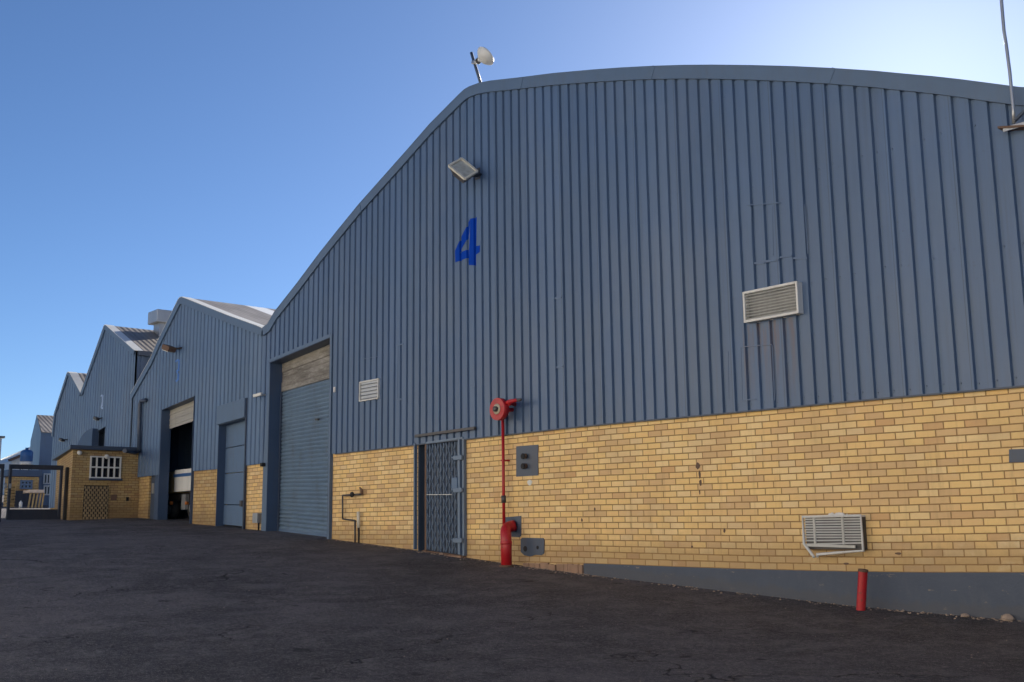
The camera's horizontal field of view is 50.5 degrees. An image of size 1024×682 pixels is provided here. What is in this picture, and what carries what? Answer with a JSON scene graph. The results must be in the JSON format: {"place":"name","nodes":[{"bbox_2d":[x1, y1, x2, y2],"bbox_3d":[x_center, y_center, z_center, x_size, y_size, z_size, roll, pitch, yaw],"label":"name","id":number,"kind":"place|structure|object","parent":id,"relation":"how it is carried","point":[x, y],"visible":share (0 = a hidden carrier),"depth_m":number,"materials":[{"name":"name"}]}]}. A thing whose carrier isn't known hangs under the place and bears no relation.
{"place":"outdoors","nodes":[
{"label":"outdoors","id":0,"kind":"place"},
{"bbox_2d":[0,464,6,521],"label":"yard gate","id":1,"kind":"structure","parent":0,"point":[2,466],"depth_m":28.08,"materials":[{"name":"black metal"}]},
{"bbox_2d":[0,494,1023,681],"bbox_3d":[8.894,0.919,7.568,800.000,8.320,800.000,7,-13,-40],"label":"ground","id":2,"kind":"structure","parent":0,"point":[369,620],"depth_m":11.58,"materials":[{"name":"grey asphalt"}]},
{"bbox_2d":[0,436,4,458],"bbox_3d":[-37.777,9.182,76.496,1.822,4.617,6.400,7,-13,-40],"label":"lamp post","id":3,"kind":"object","parent":2,"relation":"on","point":[1,437],"depth_m":74.98,"materials":[{"name":"metal"}]},
{"bbox_2d":[3,484,15,506],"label":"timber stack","id":4,"kind":"object","parent":2,"relation":"on","point":[12,501],"visible":0.61,"depth_m":41.94,"materials":[{"name":"brown wood"}]},
{"bbox_2d":[0,447,29,493],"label":"pale building","id":5,"kind":"structure","parent":2,"relation":"on","point":[14,458],"depth_m":71.35,"materials":[{"name":"paint"}]},
{"bbox_2d":[0,470,41,505],"bbox_3d":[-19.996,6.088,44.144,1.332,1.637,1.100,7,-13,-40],"label":"yard office","id":6,"kind":"structure","parent":2,"relation":"on","point":[22,480],"depth_m":43.85,"materials":[{"name":"yellow brick"}]},
{"bbox_2d":[19,448,32,469],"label":"water tank","id":7,"kind":"object","parent":6,"relation":"on","point":[26,456],"visible":0.89,"depth_m":44.29,"materials":[{"name":"blue plastic"}]},
{"bbox_2d":[20,480,32,488],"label":"window","id":8,"kind":"structure","parent":6,"relation":"in","point":[24,484],"depth_m":43.89,"materials":[{"name":"glass"}]},
{"bbox_2d":[23,490,44,507],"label":"wooden pallet","id":9,"kind":"object","parent":2,"relation":"on","point":[33,492],"visible":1,"depth_m":41.90,"materials":[{"name":"beige wood"}]},
{"bbox_2d":[5,464,63,519],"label":"yard gate","id":10,"kind":"structure","parent":2,"relation":"on","point":[33,514],"depth_m":28.55,"materials":[{"name":"black metal"}]},
{"bbox_2d":[29,415,52,504],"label":"warehouse","id":11,"kind":"structure","parent":2,"relation":"on","point":[41,443],"depth_m":45.76,"materials":[{"name":"blue paint"}]},
{"bbox_2d":[43,485,49,494],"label":"window","id":12,"kind":"structure","parent":11,"relation":"in","point":[46,488],"depth_m":45.44,"materials":[{"name":"white paint"}]},
{"bbox_2d":[43,473,50,483],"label":"window","id":13,"kind":"structure","parent":11,"relation":"in","point":[46,476],"depth_m":45.49,"materials":[{"name":"white paint"}]},
{"bbox_2d":[62,467,68,519],"bbox_3d":[-11.959,4.140,29.110,0.080,1.498,0.080,7,-13,-40],"label":"gate post","id":14,"kind":"object","parent":2,"relation":"on","point":[65,493],"visible":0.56,"depth_m":29.09,"materials":[{"name":"metal"}]},
{"bbox_2d":[49,372,86,508],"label":"warehouse","id":15,"kind":"structure","parent":2,"relation":"on","point":[66,419],"depth_m":34.56,"materials":[{"name":"blue metal"}]},
{"bbox_2d":[52,445,139,519],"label":"guardhouse","id":16,"kind":"structure","parent":2,"relation":"on","point":[103,482],"depth_m":29.04,"materials":[{"name":"brick"}]},
{"bbox_2d":[89,456,121,478],"bbox_3d":[-10.883,3.383,29.079,0.834,0.589,0.046,7,-13,-40],"label":"window","id":17,"kind":"structure","parent":16,"relation":"in","point":[100,467],"depth_m":29.08,"materials":[{"name":"white paint"}]},
{"bbox_2d":[78,325,242,516],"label":"warehouse","id":18,"kind":"structure","parent":2,"relation":"on","point":[120,358],"depth_m":31.68,"materials":[{"name":"blue metal"}]},
{"bbox_2d":[148,309,171,335],"bbox_3d":[-10.696,-0.287,33.310,0.720,1.227,0.720,7,-13,-40],"label":"roof vent","id":19,"kind":"object","parent":18,"relation":"on","point":[157,318],"visible":0.52,"depth_m":33.06,"materials":[{"name":"white metal"}]},
{"bbox_2d":[129,296,275,529],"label":"warehouse","id":20,"kind":"structure","parent":2,"relation":"on","point":[206,379],"depth_m":26.81,"materials":[{"name":"blue metal"}]},
{"bbox_2d":[122,398,147,453],"bbox_3d":[-9.996,2.243,28.990,0.432,1.580,1.604,1,-10,-10],"label":"drain pipe","id":21,"kind":"object","parent":20,"relation":"attached to","point":[139,418],"visible":1,"depth_m":29.60,"materials":[{"name":"metal"}]},
{"bbox_2d":[150,475,154,518],"bbox_3d":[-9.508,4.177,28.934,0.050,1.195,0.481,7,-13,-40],"label":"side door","id":22,"kind":"structure","parent":20,"relation":"in","point":[153,477],"depth_m":29.00,"materials":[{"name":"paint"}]},
{"bbox_2d":[161,344,181,352],"bbox_3d":[-8.844,0.207,28.240,0.472,0.236,0.364,7,-13,-40],"label":"floodlight","id":23,"kind":"object","parent":20,"relation":"attached to","point":[168,348],"visible":1,"depth_m":28.12,"materials":[{"name":"metal"}]},
{"bbox_2d":[167,468,240,518],"bbox_3d":[-7.789,4.207,29.722,3.060,1.290,2.095,7,-13,-40],"label":"truck","id":24,"kind":"object","parent":20,"relation":"in","point":[179,488],"visible":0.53,"depth_m":28.84,"materials":[{"name":"white paint"}]},
{"bbox_2d":[223,421,244,525],"bbox_3d":[-6.473,3.113,25.542,0.130,2.490,1.353,7,-13,-40],"label":"panel door","id":25,"kind":"structure","parent":20,"relation":"in","point":[235,433],"depth_m":25.69,"materials":[{"name":"blue paint"}]},
{"bbox_2d":[252,513,261,529],"bbox_3d":[-5.674,4.027,24.200,0.140,0.384,0.220,7,-13,-40],"label":"tap box","id":26,"kind":"object","parent":20,"relation":"attached to","point":[256,517],"visible":1,"depth_m":24.13,"materials":[{"name":"grey metal"}]},
{"bbox_2d":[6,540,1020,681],"bbox_3d":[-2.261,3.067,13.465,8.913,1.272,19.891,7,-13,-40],"label":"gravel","id":27,"kind":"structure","parent":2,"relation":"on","point":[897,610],"depth_m":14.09,"materials":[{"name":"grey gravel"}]},
{"bbox_2d":[1001,614,1014,620],"bbox_3d":[5.235,2.922,11.462,0.122,0.081,0.144,0,-10,-7],"label":"stone","id":28,"kind":"object","parent":27,"relation":"on","point":[1006,617],"visible":0.96,"depth_m":11.43,"materials":[{"name":"beige stone"}]},
{"bbox_2d":[260,65,1023,620],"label":"warehouse","id":29,"kind":"structure","parent":2,"relation":"on","point":[582,263],"depth_m":15.26,"materials":[{"name":"paint"}]},
{"bbox_2d":[253,392,265,397],"bbox_3d":[-5.711,1.224,24.561,0.278,0.097,0.148,-7,-11,33],"label":"security camera","id":30,"kind":"object","parent":29,"relation":"attached to","point":[258,395],"visible":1,"depth_m":24.51,"materials":[{"name":"white paint"}]},
{"bbox_2d":[342,487,362,542],"bbox_3d":[-3.147,3.438,21.283,0.092,1.131,0.743,7,-13,-40],"label":"gas pipe","id":31,"kind":"object","parent":29,"relation":"attached to","point":[351,494],"visible":0.93,"depth_m":21.13,"materials":[{"name":"metal"}]},
{"bbox_2d":[359,378,379,401],"bbox_3d":[-2.789,0.962,21.259,0.054,0.396,0.680,7,-13,-40],"label":"wall vent","id":32,"kind":"object","parent":29,"relation":"attached to","point":[369,389],"depth_m":21.25,"materials":[{"name":"white metal"}]},
{"bbox_2d":[413,437,466,556],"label":"security gate","id":33,"kind":"structure","parent":29,"relation":"attached to","point":[457,485],"depth_m":19.08,"materials":[{"name":"metal"}]},
{"bbox_2d":[418,442,461,554],"bbox_3d":[-1.185,2.816,19.345,0.200,2.054,1.386,7,-13,-40],"label":"door","id":34,"kind":"structure","parent":29,"relation":"in","point":[421,448],"depth_m":19.68,"materials":[{"name":"paint"}]},
{"bbox_2d":[415,427,475,437],"bbox_3d":[-1.197,1.616,19.233,0.050,0.068,1.751,7,-13,-40],"label":"steel rail","id":35,"kind":"object","parent":29,"relation":"attached to","point":[446,432],"visible":1,"depth_m":19.17,"materials":[{"name":"grey metal"}]},
{"bbox_2d":[448,157,481,182],"bbox_3d":[-0.801,-3.010,19.124,0.411,0.562,0.590,-9,-13,41],"label":"floodlight","id":36,"kind":"object","parent":29,"relation":"attached to","point":[463,170],"visible":1,"depth_m":19.06,"materials":[{"name":"metal"}]},
{"bbox_2d":[470,47,493,82],"bbox_3d":[-0.530,-4.957,19.558,0.281,0.802,0.766,2,-10,-17],"label":"dish antenna","id":37,"kind":"object","parent":29,"relation":"on","point":[485,56],"visible":0.98,"depth_m":19.34,"materials":[{"name":"paint"}]},
{"bbox_2d":[501,420,509,524],"bbox_3d":[-0.129,2.278,17.884,0.173,2.082,0.169,-4,-10,19],"label":"riser pipe","id":38,"kind":"object","parent":29,"relation":"attached to","point":[503,496],"visible":0.73,"depth_m":17.85,"materials":[{"name":"red metal"}]},
{"bbox_2d":[490,398,521,420],"bbox_3d":[-0.032,1.103,17.735,0.381,0.365,0.728,7,-13,-40],"label":"hose reel","id":39,"kind":"object","parent":29,"relation":"attached to","point":[500,409],"visible":1,"depth_m":17.73,"materials":[{"name":"red paint"}]},
{"bbox_2d":[499,520,515,566],"bbox_3d":[-0.064,3.280,17.483,0.238,0.779,0.489,-3,-10,13],"label":"standpipe","id":40,"kind":"object","parent":29,"relation":"attached to","point":[507,528],"visible":0.95,"depth_m":17.30,"materials":[{"name":"red metal"}]},
{"bbox_2d":[505,516,520,536],"bbox_3d":[0.019,3.030,17.724,0.012,0.340,0.402,7,-13,-40],"label":"steel plate","id":41,"kind":"object","parent":29,"relation":"attached to","point":[517,520],"visible":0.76,"depth_m":17.65,"materials":[{"name":"paint"}]},
{"bbox_2d":[516,445,537,476],"bbox_3d":[0.218,1.938,17.599,0.086,0.496,0.545,7,-13,-40],"label":"steel plate","id":42,"kind":"object","parent":29,"relation":"attached to","point":[527,460],"visible":1,"depth_m":17.59,"materials":[{"name":"paint"}]},
{"bbox_2d":[521,538,544,555],"bbox_3d":[0.327,3.286,17.313,0.021,0.295,0.568,7,-13,-40],"label":"steel plate","id":43,"kind":"object","parent":29,"relation":"attached to","point":[532,546],"visible":1,"depth_m":17.30,"materials":[{"name":"paint"}]},
{"bbox_2d":[742,281,803,323],"bbox_3d":[3.389,-0.496,14.127,0.124,0.419,0.858,7,-13,-40],"label":"vent","id":44,"kind":"object","parent":29,"relation":"attached to","point":[784,300],"visible":1,"depth_m":14.11,"materials":[{"name":"white metal"}]},
{"bbox_2d":[802,512,867,557],"bbox_3d":[3.883,2.346,13.119,0.207,0.549,0.844,7,-13,-40],"label":"air conditioner","id":45,"kind":"object","parent":29,"relation":"attached to","point":[839,530],"visible":1,"depth_m":13.09,"materials":[{"name":"metal"}]},
{"bbox_2d":[997,0,1023,131],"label":"wire mast","id":46,"kind":"object","parent":29,"relation":"attached to","point":[1018,126],"visible":1,"depth_m":11.89,"materials":[{"name":"metal"}]},
{"bbox_2d":[1009,449,1023,462],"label":"steel plate","id":47,"kind":"object","parent":29,"relation":"attached to","point":[1016,455],"visible":1,"depth_m":11.63,"materials":[{"name":"paint"}]},
{"bbox_2d":[856,568,867,610],"bbox_3d":[4.032,2.904,12.511,0.114,0.554,0.182,7,-13,-40],"label":"bollard","id":48,"kind":"object","parent":2,"relation":"on","point":[862,590],"visible":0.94,"depth_m":12.47,"materials":[{"name":"red metal"}]},
{"bbox_2d":[0,0,1023,458],"label":"sky","id":49,"kind":"structure","parent":0,"point":[154,153],"materials":[{"name":"blue"}]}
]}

